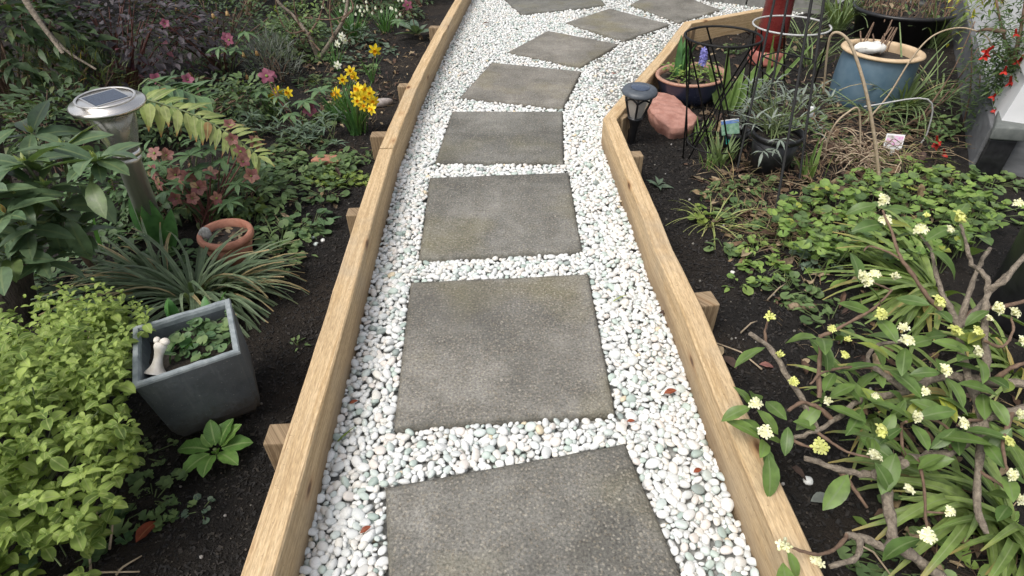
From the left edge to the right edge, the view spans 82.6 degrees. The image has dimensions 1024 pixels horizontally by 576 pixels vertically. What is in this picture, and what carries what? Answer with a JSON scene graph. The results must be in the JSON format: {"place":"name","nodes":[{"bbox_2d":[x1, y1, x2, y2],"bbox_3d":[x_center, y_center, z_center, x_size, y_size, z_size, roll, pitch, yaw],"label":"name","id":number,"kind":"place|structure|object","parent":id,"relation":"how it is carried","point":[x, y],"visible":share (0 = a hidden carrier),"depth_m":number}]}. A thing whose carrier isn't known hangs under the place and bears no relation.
{"place":"outdoors","nodes":[
{"label":"outdoors","id":0,"kind":"place"},
{"bbox_2d":[0,0,1023,575],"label":"soil bed","id":1,"kind":"object","parent":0,"point":[436,12],"visible":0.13,"depth_m":1.64},
{"bbox_2d":[0,40,36,334],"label":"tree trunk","id":2,"kind":"object","parent":1,"relation":"on","point":[12,298],"visible":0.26,"depth_m":1.49},
{"bbox_2d":[0,0,123,123],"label":"dark laurel","id":3,"kind":"object","parent":1,"relation":"on","point":[40,29],"visible":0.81,"depth_m":2.36},
{"bbox_2d":[17,537,113,574],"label":"dark seedling","id":4,"kind":"object","parent":1,"relation":"on","point":[96,555],"visible":0.38,"depth_m":1.02},
{"bbox_2d":[0,100,141,295],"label":"rhododendron","id":5,"kind":"object","parent":1,"relation":"on","point":[30,201],"visible":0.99,"depth_m":1.32},
{"bbox_2d":[1,30,142,126],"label":"feathery bush","id":6,"kind":"object","parent":1,"relation":"on","point":[79,79],"visible":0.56,"depth_m":2.39},
{"bbox_2d":[32,256,111,312],"bbox_3d":[-1.258,-0.012,1.622,0.323,0.061,0.273,-1,38,0],"label":"weed patch","id":7,"kind":"object","parent":1,"relation":"on","point":[52,278],"visible":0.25,"depth_m":1.62},
{"bbox_2d":[0,278,155,575],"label":"golden shrub","id":8,"kind":"object","parent":1,"relation":"on","point":[33,376],"visible":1,"depth_m":0.98},
{"bbox_2d":[0,71,157,182],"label":"leafy perennial","id":9,"kind":"object","parent":1,"relation":"on","point":[67,117],"visible":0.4,"depth_m":2.11},
{"bbox_2d":[56,229,143,274],"bbox_3d":[-1.224,-0.107,1.745,0.262,0.053,0.223,-1,38,0],"label":"weed patch","id":10,"kind":"object","parent":1,"relation":"on","point":[102,233],"visible":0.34,"depth_m":1.77},
{"bbox_2d":[67,86,165,250],"bbox_3d":[-1.053,-0.280,1.685,0.183,0.562,0.183,-1,38,0],"label":"solar bollard lamp","id":11,"kind":"object","parent":1,"relation":"on","point":[112,110],"visible":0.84,"depth_m":1.53},
{"bbox_2d":[0,0,242,91],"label":"plum leaved shrub","id":12,"kind":"object","parent":1,"relation":"on","point":[132,44],"visible":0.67,"depth_m":2.65},
{"bbox_2d":[62,140,181,229],"bbox_3d":[-1.295,-0.359,1.933,0.376,0.246,0.403,-1,38,0],"label":"leafy perennial","id":13,"kind":"object","parent":1,"relation":"on","point":[120,224],"visible":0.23,"depth_m":1.87},
{"bbox_2d":[93,198,177,254],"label":"tulip","id":14,"kind":"object","parent":1,"relation":"on","point":[153,220],"visible":0.69,"depth_m":1.72},
{"bbox_2d":[97,468,196,536],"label":"strawberry plant","id":15,"kind":"object","parent":1,"relation":"on","point":[136,478],"visible":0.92,"depth_m":1.11},
{"bbox_2d":[116,238,207,277],"bbox_3d":[-1.030,-0.072,1.708,0.277,0.061,0.236,-1,38,0],"label":"weed patch","id":16,"kind":"object","parent":1,"relation":"on","point":[183,241],"visible":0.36,"depth_m":1.73},
{"bbox_2d":[30,215,308,340],"bbox_3d":[-0.895,0.009,1.571,0.689,0.269,0.605,-1,38,0],"label":"strap leaved clump","id":17,"kind":"object","parent":1,"relation":"on","point":[148,278],"visible":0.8,"depth_m":1.57},
{"bbox_2d":[99,160,239,232],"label":"leafy perennial","id":18,"kind":"object","parent":1,"relation":"on","point":[161,207],"visible":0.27,"depth_m":1.86},
{"bbox_2d":[136,76,223,113],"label":"shadowed frond","id":19,"kind":"object","parent":1,"relation":"on","point":[190,97],"visible":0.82,"depth_m":2.03},
{"bbox_2d":[132,298,259,436],"bbox_3d":[-0.648,0.179,1.220,0.245,0.203,0.253,-1,38,0],"label":"square planter","id":20,"kind":"object","parent":1,"relation":"on","point":[183,396],"visible":0.86,"depth_m":1.17},
{"bbox_2d":[144,337,169,374],"bbox_3d":[-0.686,0.139,1.130,0.049,0.068,0.065,-1,38,0],"label":"bleached bone","id":21,"kind":"object","parent":20,"relation":"in","point":[156,367],"visible":0.99,"depth_m":1.12},
{"bbox_2d":[164,292,234,363],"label":"planter seedlings","id":22,"kind":"object","parent":20,"relation":"in","point":[210,329],"visible":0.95,"depth_m":1.19},
{"bbox_2d":[143,119,262,228],"bbox_3d":[-0.982,-0.350,1.858,0.381,0.288,0.326,-1,38,0],"label":"hellebore","id":23,"kind":"object","parent":1,"relation":"on","point":[178,177],"visible":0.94,"depth_m":1.82},
{"bbox_2d":[149,18,259,84],"bbox_3d":[-1.307,-0.994,2.574,0.298,0.396,0.646,-1,38,0],"label":"hellebore","id":24,"kind":"object","parent":1,"relation":"on","point":[227,38],"visible":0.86,"depth_m":2.57},
{"bbox_2d":[114,0,295,79],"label":"bell flowered bush","id":25,"kind":"object","parent":1,"relation":"on","point":[233,29],"visible":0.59,"depth_m":2.87},
{"bbox_2d":[134,70,278,150],"bbox_3d":[-1.349,-0.765,2.453,0.702,0.239,0.508,-1,38,0],"label":"dark foliage","id":26,"kind":"object","parent":1,"relation":"on","point":[224,105],"visible":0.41,"depth_m":2.44},
{"bbox_2d":[139,88,274,192],"bbox_3d":[-1.017,-0.446,1.920,0.536,0.352,0.248,-1,38,0],"label":"arching frond","id":27,"kind":"object","parent":1,"relation":"on","point":[193,124],"visible":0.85,"depth_m":1.85},
{"bbox_2d":[178,418,252,477],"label":"foxglove seedling","id":28,"kind":"object","parent":1,"relation":"on","point":[226,438],"visible":1,"depth_m":1.19},
{"bbox_2d":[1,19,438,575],"bbox_3d":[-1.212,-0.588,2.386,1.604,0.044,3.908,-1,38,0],"label":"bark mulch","id":29,"kind":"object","parent":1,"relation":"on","point":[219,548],"visible":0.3,"depth_m":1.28},
{"bbox_2d":[197,218,253,269],"bbox_3d":[-0.833,-0.119,1.726,0.154,0.123,0.154,-1,38,0],"label":"terracotta pot","id":30,"kind":"object","parent":1,"relation":"on","point":[232,226],"visible":0.74,"depth_m":1.70},
{"bbox_2d":[171,165,300,224],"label":"leafy perennial","id":31,"kind":"object","parent":1,"relation":"on","point":[289,193],"visible":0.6,"depth_m":1.93},
{"bbox_2d":[202,71,295,127],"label":"leafy perennial","id":32,"kind":"object","parent":1,"relation":"on","point":[251,76],"visible":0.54,"depth_m":2.54},
{"bbox_2d":[236,25,309,86],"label":"silver bush","id":33,"kind":"object","parent":1,"relation":"on","point":[264,43],"visible":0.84,"depth_m":2.90},
{"bbox_2d":[160,37,397,229],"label":"leaf litter","id":34,"kind":"object","parent":1,"relation":"on","point":[337,170],"visible":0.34,"depth_m":2.33},
{"bbox_2d":[252,231,317,275],"bbox_3d":[-0.703,-0.100,1.750,0.242,0.060,0.192,-1,38,0],"label":"weed patch","id":35,"kind":"object","parent":1,"relation":"on","point":[291,235],"visible":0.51,"depth_m":1.77},
{"bbox_2d":[251,119,324,141],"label":"spurge tuft","id":36,"kind":"object","parent":1,"relation":"on","point":[297,131],"visible":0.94,"depth_m":2.39},
{"bbox_2d":[253,217,325,255],"bbox_3d":[-0.714,-0.167,1.833,0.233,0.055,0.209,-1,38,0],"label":"weed patch","id":37,"kind":"object","parent":1,"relation":"on","point":[282,223],"visible":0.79,"depth_m":1.82},
{"bbox_2d":[248,68,332,130],"bbox_3d":[-0.954,-0.786,2.462,0.381,0.230,0.252,-1,38,0],"label":"hellebore","id":38,"kind":"object","parent":1,"relation":"on","point":[309,110],"visible":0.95,"depth_m":2.47},
{"bbox_2d":[257,14,337,60],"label":"leafy perennial","id":39,"kind":"object","parent":1,"relation":"on","point":[306,44],"visible":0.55,"depth_m":3.29},
{"bbox_2d":[260,154,336,183],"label":"weed patch","id":40,"kind":"object","parent":1,"relation":"on","point":[294,181],"visible":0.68,"depth_m":2.19},
{"bbox_2d":[270,132,335,156],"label":"weed patch","id":41,"kind":"object","parent":1,"relation":"on","point":[279,141],"visible":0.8,"depth_m":2.35},
{"bbox_2d":[266,0,353,59],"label":"branched shrub","id":42,"kind":"object","parent":1,"relation":"on","point":[346,14],"visible":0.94,"depth_m":3.15},
{"bbox_2d":[284,151,336,174],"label":"weed patch","id":43,"kind":"object","parent":1,"relation":"on","point":[302,168],"visible":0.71,"depth_m":2.19},
{"bbox_2d":[283,208,340,239],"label":"weed patch","id":44,"kind":"object","parent":1,"relation":"on","point":[330,221],"visible":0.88,"depth_m":1.87},
{"bbox_2d":[241,131,396,575],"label":"timber edging","id":45,"kind":"object","parent":1,"relation":"on","point":[297,448],"visible":0.84,"depth_m":1.18},
{"bbox_2d":[290,105,348,145],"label":"spurge tuft","id":46,"kind":"object","parent":1,"relation":"on","point":[337,115],"visible":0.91,"depth_m":2.39},
{"bbox_2d":[299,179,349,204],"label":"weed patch","id":47,"kind":"object","parent":1,"relation":"on","point":[333,185],"visible":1,"depth_m":2.04},
{"bbox_2d":[301,154,356,181],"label":"weed patch","id":48,"kind":"object","parent":1,"relation":"on","point":[342,157],"visible":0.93,"depth_m":2.17},
{"bbox_2d":[305,169,369,186],"bbox_3d":[-0.616,-0.404,2.140,0.287,0.039,0.127,-1,38,0],"label":"sedum mat","id":49,"kind":"object","parent":1,"relation":"on","point":[366,177],"visible":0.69,"depth_m":2.13},
{"bbox_2d":[321,0,373,43],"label":"snowdrop clump","id":50,"kind":"object","parent":1,"relation":"on","point":[351,21],"visible":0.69,"depth_m":3.46},
{"bbox_2d":[317,23,383,49],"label":"leafy perennial","id":51,"kind":"object","parent":1,"relation":"on","point":[371,36],"visible":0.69,"depth_m":3.42},
{"bbox_2d":[325,80,378,135],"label":"daffodil clump","id":52,"kind":"object","parent":1,"relation":"on","point":[356,121],"visible":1,"depth_m":2.37},
{"bbox_2d":[300,2,436,129],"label":"leaf litter","id":53,"kind":"object","parent":1,"relation":"on","point":[376,79],"visible":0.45,"depth_m":3.12},
{"bbox_2d":[379,0,470,172],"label":"timber edging","id":54,"kind":"object","parent":1,"relation":"on","point":[413,92],"visible":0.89,"depth_m":2.66},
{"bbox_2d":[435,112,563,168],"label":"stepping slab","id":55,"kind":"structure","parent":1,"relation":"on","point":[516,138],"depth_m":2.35},
{"bbox_2d":[419,173,581,265],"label":"stepping slab","id":56,"kind":"structure","parent":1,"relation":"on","point":[469,218],"depth_m":1.88},
{"bbox_2d":[394,274,614,433],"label":"stepping slab","id":57,"kind":"structure","parent":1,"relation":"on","point":[493,352],"depth_m":1.39},
{"bbox_2d":[460,62,580,111],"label":"stepping slab","id":58,"kind":"structure","parent":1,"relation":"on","point":[538,87],"depth_m":2.82},
{"bbox_2d":[505,0,605,15],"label":"stepping slab","id":59,"kind":"structure","parent":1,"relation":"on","point":[526,7],"depth_m":4.08},
{"bbox_2d":[508,31,618,69],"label":"stepping slab","id":60,"kind":"structure","parent":1,"relation":"on","point":[571,51],"depth_m":3.27},
{"bbox_2d":[566,9,669,44],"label":"stepping slab","id":61,"kind":"structure","parent":1,"relation":"on","point":[617,25],"depth_m":3.65},
{"bbox_2d":[622,82,657,144],"bbox_3d":[0.487,-0.645,2.291,0.136,0.302,0.135,-1,38,0],"label":"solar lantern","id":62,"kind":"object","parent":1,"relation":"on","point":[640,97],"visible":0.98,"depth_m":2.21},
{"bbox_2d":[604,22,695,141],"bbox_3d":[0.693,-0.996,2.848,0.688,0.221,1.373,-1,38,0],"label":"timber edging","id":63,"kind":"object","parent":1,"relation":"on","point":[666,54],"visible":0.41,"depth_m":2.72},
{"bbox_2d":[647,92,696,138],"bbox_3d":[0.678,-0.732,2.509,0.188,0.101,0.381,-1,38,0],"label":"sandstone rock","id":64,"kind":"object","parent":1,"relation":"on","point":[666,112],"visible":0.84,"depth_m":2.43},
{"bbox_2d":[630,0,720,25],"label":"stepping slab","id":65,"kind":"structure","parent":1,"relation":"on","point":[678,11],"depth_m":3.94},
{"bbox_2d":[655,62,723,106],"bbox_3d":[0.809,-0.919,2.664,0.318,0.140,0.318,-1,38,0],"label":"blue bowl pot","id":66,"kind":"object","parent":1,"relation":"on","point":[676,89],"visible":0.65,"depth_m":2.58},
{"bbox_2d":[661,35,722,83],"bbox_3d":[0.805,-1.014,2.583,0.284,0.182,0.285,-1,38,0],"label":"bowl planting","id":67,"kind":"object","parent":66,"relation":"in","point":[679,68],"visible":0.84,"depth_m":2.59},
{"bbox_2d":[601,117,822,575],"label":"timber edging","id":68,"kind":"object","parent":1,"relation":"on","point":[690,315],"visible":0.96,"depth_m":1.24},
{"bbox_2d":[665,189,771,245],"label":"grass clump","id":69,"kind":"object","parent":1,"relation":"on","point":[726,218],"visible":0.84,"depth_m":1.85},
{"bbox_2d":[682,25,763,166],"bbox_3d":[0.744,-0.663,2.123,0.325,0.502,0.302,-1,38,0],"label":"wire plant cage","id":70,"kind":"object","parent":1,"relation":"on","point":[724,88],"visible":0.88,"depth_m":2.04},
{"bbox_2d":[699,131,748,165],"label":"green shoots","id":71,"kind":"object","parent":1,"relation":"on","point":[716,156],"visible":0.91,"depth_m":2.18},
{"bbox_2d":[687,8,762,43],"bbox_3d":[1.318,-1.545,3.488,0.669,0.176,0.370,-1,38,0],"label":"timber edging","id":72,"kind":"object","parent":1,"relation":"on","point":[744,19],"visible":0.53,"depth_m":3.42},
{"bbox_2d":[708,51,773,110],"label":"iris","id":73,"kind":"object","parent":1,"relation":"on","point":[732,99],"visible":0.66,"depth_m":2.55},
{"bbox_2d":[713,197,769,227],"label":"weed patch","id":74,"kind":"object","parent":1,"relation":"on","point":[735,199],"visible":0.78,"depth_m":1.90},
{"bbox_2d":[727,234,787,270],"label":"weed patch","id":75,"kind":"object","parent":1,"relation":"on","point":[751,239],"visible":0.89,"depth_m":1.73},
{"bbox_2d":[734,256,793,285],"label":"weed patch","id":76,"kind":"object","parent":1,"relation":"on","point":[774,260],"visible":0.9,"depth_m":1.67},
{"bbox_2d":[700,0,834,14],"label":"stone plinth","id":77,"kind":"structure","parent":1,"relation":"on","point":[761,3],"depth_m":3.92},
{"bbox_2d":[747,0,794,66],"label":"red pillar pot","id":78,"kind":"object","parent":1,"relation":"on","point":[776,22],"visible":0.4,"depth_m":2.90},
{"bbox_2d":[750,122,803,177],"bbox_3d":[0.935,-0.489,2.088,0.177,0.151,0.176,-1,38,0],"label":"black pot","id":79,"kind":"object","parent":1,"relation":"on","point":[767,165],"visible":0.7,"depth_m":2.05},
{"bbox_2d":[728,74,842,166],"bbox_3d":[0.932,-0.603,2.023,0.344,0.243,0.353,-1,38,0],"label":"silver carnation","id":80,"kind":"object","parent":79,"relation":"in","point":[772,117],"visible":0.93,"depth_m":2.03},
{"bbox_2d":[736,0,824,208],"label":"wire obelisk","id":81,"kind":"object","parent":1,"relation":"on","point":[799,71],"visible":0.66,"depth_m":1.84},
{"bbox_2d":[749,271,823,309],"bbox_3d":[0.750,0.007,1.585,0.186,0.050,0.156,-1,38,0],"label":"weed patch","id":82,"kind":"object","parent":1,"relation":"on","point":[792,274],"visible":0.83,"depth_m":1.59},
{"bbox_2d":[747,15,831,114],"bbox_3d":[1.107,-0.899,2.461,0.335,0.419,0.359,-1,38,0],"label":"pale wire ring","id":83,"kind":"object","parent":1,"relation":"on","point":[784,33],"visible":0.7,"depth_m":2.35},
{"bbox_2d":[691,20,936,174],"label":"leaf litter","id":84,"kind":"object","parent":1,"relation":"on","point":[796,167],"visible":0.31,"depth_m":2.57},
{"bbox_2d":[793,135,835,181],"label":"green shoots","id":85,"kind":"object","parent":1,"relation":"on","point":[812,168],"visible":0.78,"depth_m":2.06},
{"bbox_2d":[772,18,862,74],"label":"grass clump","id":86,"kind":"object","parent":1,"relation":"on","point":[810,61],"visible":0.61,"depth_m":2.94},
{"bbox_2d":[682,109,975,265],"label":"leaf litter","id":87,"kind":"object","parent":1,"relation":"on","point":[744,254],"visible":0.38,"depth_m":2.02},
{"bbox_2d":[792,297,877,343],"bbox_3d":[0.819,0.077,1.476,0.202,0.060,0.170,-1,38,0],"label":"weed patch","id":88,"kind":"object","parent":1,"relation":"on","point":[828,310],"visible":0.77,"depth_m":1.46},
{"bbox_2d":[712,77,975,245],"bbox_3d":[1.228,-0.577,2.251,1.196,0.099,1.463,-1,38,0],"label":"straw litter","id":89,"kind":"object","parent":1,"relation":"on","point":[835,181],"visible":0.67,"depth_m":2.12},
{"bbox_2d":[793,0,898,32],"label":"grass clump","id":90,"kind":"object","parent":1,"relation":"on","point":[836,15],"visible":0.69,"depth_m":3.38},
{"bbox_2d":[823,31,881,190],"bbox_3d":[1.101,-0.547,1.868,0.278,0.506,0.178,-1,38,0],"label":"dry cane","id":91,"kind":"object","parent":1,"relation":"on","point":[846,38],"visible":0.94,"depth_m":1.80},
{"bbox_2d":[787,346,927,481],"bbox_3d":[0.723,0.257,1.243,0.182,0.090,0.349,-1,38,0],"label":"strap lily","id":92,"kind":"object","parent":1,"relation":"on","point":[872,420],"visible":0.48,"depth_m":1.23},
{"bbox_2d":[804,124,919,177],"bbox_3d":[1.258,-0.503,2.177,0.379,0.114,0.408,-1,38,0],"label":"dead stem pile","id":93,"kind":"object","parent":1,"relation":"on","point":[839,147],"visible":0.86,"depth_m":2.14},
{"bbox_2d":[810,240,931,352],"bbox_3d":[0.936,0.021,1.550,0.325,0.155,0.464,-1,38,0],"label":"strap lily","id":94,"kind":"object","parent":1,"relation":"on","point":[909,316],"visible":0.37,"depth_m":1.54},
{"bbox_2d":[721,193,1023,575],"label":"daphne shrub","id":95,"kind":"object","parent":1,"relation":"on","point":[886,472],"visible":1,"depth_m":1.01},
{"bbox_2d":[829,39,925,111],"bbox_3d":[1.596,-0.932,2.579,0.332,0.252,0.332,-1,38,0],"label":"blue pot","id":96,"kind":"object","parent":1,"relation":"on","point":[883,70],"visible":0.86,"depth_m":2.49},
{"bbox_2d":[816,78,939,125],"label":"grass clump","id":97,"kind":"object","parent":1,"relation":"on","point":[893,108],"visible":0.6,"depth_m":2.47},
{"bbox_2d":[748,246,1020,575],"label":"leaf litter","id":98,"kind":"object","parent":1,"relation":"on","point":[976,548],"visible":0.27,"depth_m":1.26},
{"bbox_2d":[765,163,1009,276],"bbox_3d":[1.217,-0.243,1.807,0.934,0.121,0.662,-1,38,0],"label":"violet carpet","id":99,"kind":"object","parent":1,"relation":"on","point":[788,224],"visible":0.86,"depth_m":1.77},
{"bbox_2d":[837,526,956,575],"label":"weed patch","id":100,"kind":"object","parent":1,"relation":"on","point":[870,568],"visible":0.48,"depth_m":1.00},
{"bbox_2d":[822,207,978,356],"bbox_3d":[1.004,-0.030,1.540,0.389,0.181,0.611,-1,38,0],"label":"strap lily","id":101,"kind":"object","parent":1,"relation":"on","point":[922,269],"visible":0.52,"depth_m":1.54},
{"bbox_2d":[852,0,957,48],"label":"black tub","id":102,"kind":"object","parent":1,"relation":"on","point":[915,33],"visible":0.6,"depth_m":3.17},
{"bbox_2d":[858,0,962,21],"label":"dead perennial","id":103,"kind":"object","parent":102,"relation":"in","point":[902,6],"visible":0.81,"depth_m":3.18},
{"bbox_2d":[835,22,982,140],"bbox_3d":[1.695,-0.893,2.459,0.663,0.304,0.692,-1,38,0],"label":"grass clump","id":104,"kind":"object","parent":1,"relation":"on","point":[911,92],"visible":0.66,"depth_m":2.47},
{"bbox_2d":[824,391,1023,575],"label":"strap lily","id":105,"kind":"object","parent":1,"relation":"on","point":[941,488],"visible":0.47,"depth_m":1.01},
{"bbox_2d":[882,108,966,140],"bbox_3d":[1.654,-0.673,2.385,0.354,0.063,0.300,-1,38,0],"label":"weed patch","id":106,"kind":"object","parent":1,"relation":"on","point":[932,125],"visible":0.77,"depth_m":2.35},
{"bbox_2d":[833,329,1023,477],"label":"strap lily","id":107,"kind":"object","parent":1,"relation":"on","point":[1015,455],"visible":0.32,"depth_m":1.23},
{"bbox_2d":[889,0,979,48],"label":"grass clump","id":108,"kind":"object","parent":1,"relation":"on","point":[941,36],"visible":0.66,"depth_m":3.13},
{"bbox_2d":[893,415,1023,575],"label":"strap lily","id":109,"kind":"object","parent":1,"relation":"on","point":[1009,551],"visible":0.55,"depth_m":1.01},
{"bbox_2d":[903,0,1023,158],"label":"red flowered bush","id":110,"kind":"object","parent":1,"relation":"on","point":[1009,58],"visible":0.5,"depth_m":2.06},
{"bbox_2d":[916,313,1023,425],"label":"strap lily","id":111,"kind":"object","parent":1,"relation":"on","point":[998,356],"visible":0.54,"depth_m":1.32},
{"bbox_2d":[937,507,1020,575],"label":"weed patch","id":112,"kind":"object","parent":1,"relation":"on","point":[983,569],"visible":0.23,"depth_m":1.01},
{"bbox_2d":[947,0,1023,176],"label":"house wall","id":113,"kind":"structure","parent":1,"relation":"on","point":[1009,104],"depth_m":2.22},
{"bbox_2d":[950,195,1023,227],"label":"weed patch","id":114,"kind":"object","parent":1,"relation":"on","point":[1006,202],"visible":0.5,"depth_m":1.86},
{"bbox_2d":[958,164,1023,192],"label":"weed patch","id":115,"kind":"object","parent":1,"relation":"on","point":[1008,176],"visible":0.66,"depth_m":2.00},
{"bbox_2d":[973,137,1016,175],"bbox_3d":[1.742,-0.496,2.097,0.224,0.158,0.193,-1,38,0],"label":"black crate","id":116,"kind":"object","parent":1,"relation":"on","point":[993,157],"visible":0.39,"depth_m":2.02},
{"bbox_2d":[989,111,1023,140],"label":"concrete block","id":117,"kind":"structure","parent":116,"relation":"on","point":[1006,130],"depth_m":1.96},
{"bbox_2d":[989,224,1023,339],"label":"black bin","id":118,"kind":"object","parent":1,"relation":"on","point":[1011,290],"visible":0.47,"depth_m":1.42},
{"bbox_2d":[299,0,843,575],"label":"gravel path","id":119,"kind":"structure","parent":0,"point":[373,456],"depth_m":1.39},
{"bbox_2d":[386,444,680,575],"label":"stepping slab","id":120,"kind":"structure","parent":119,"relation":"on","point":[588,513],"depth_m":1.06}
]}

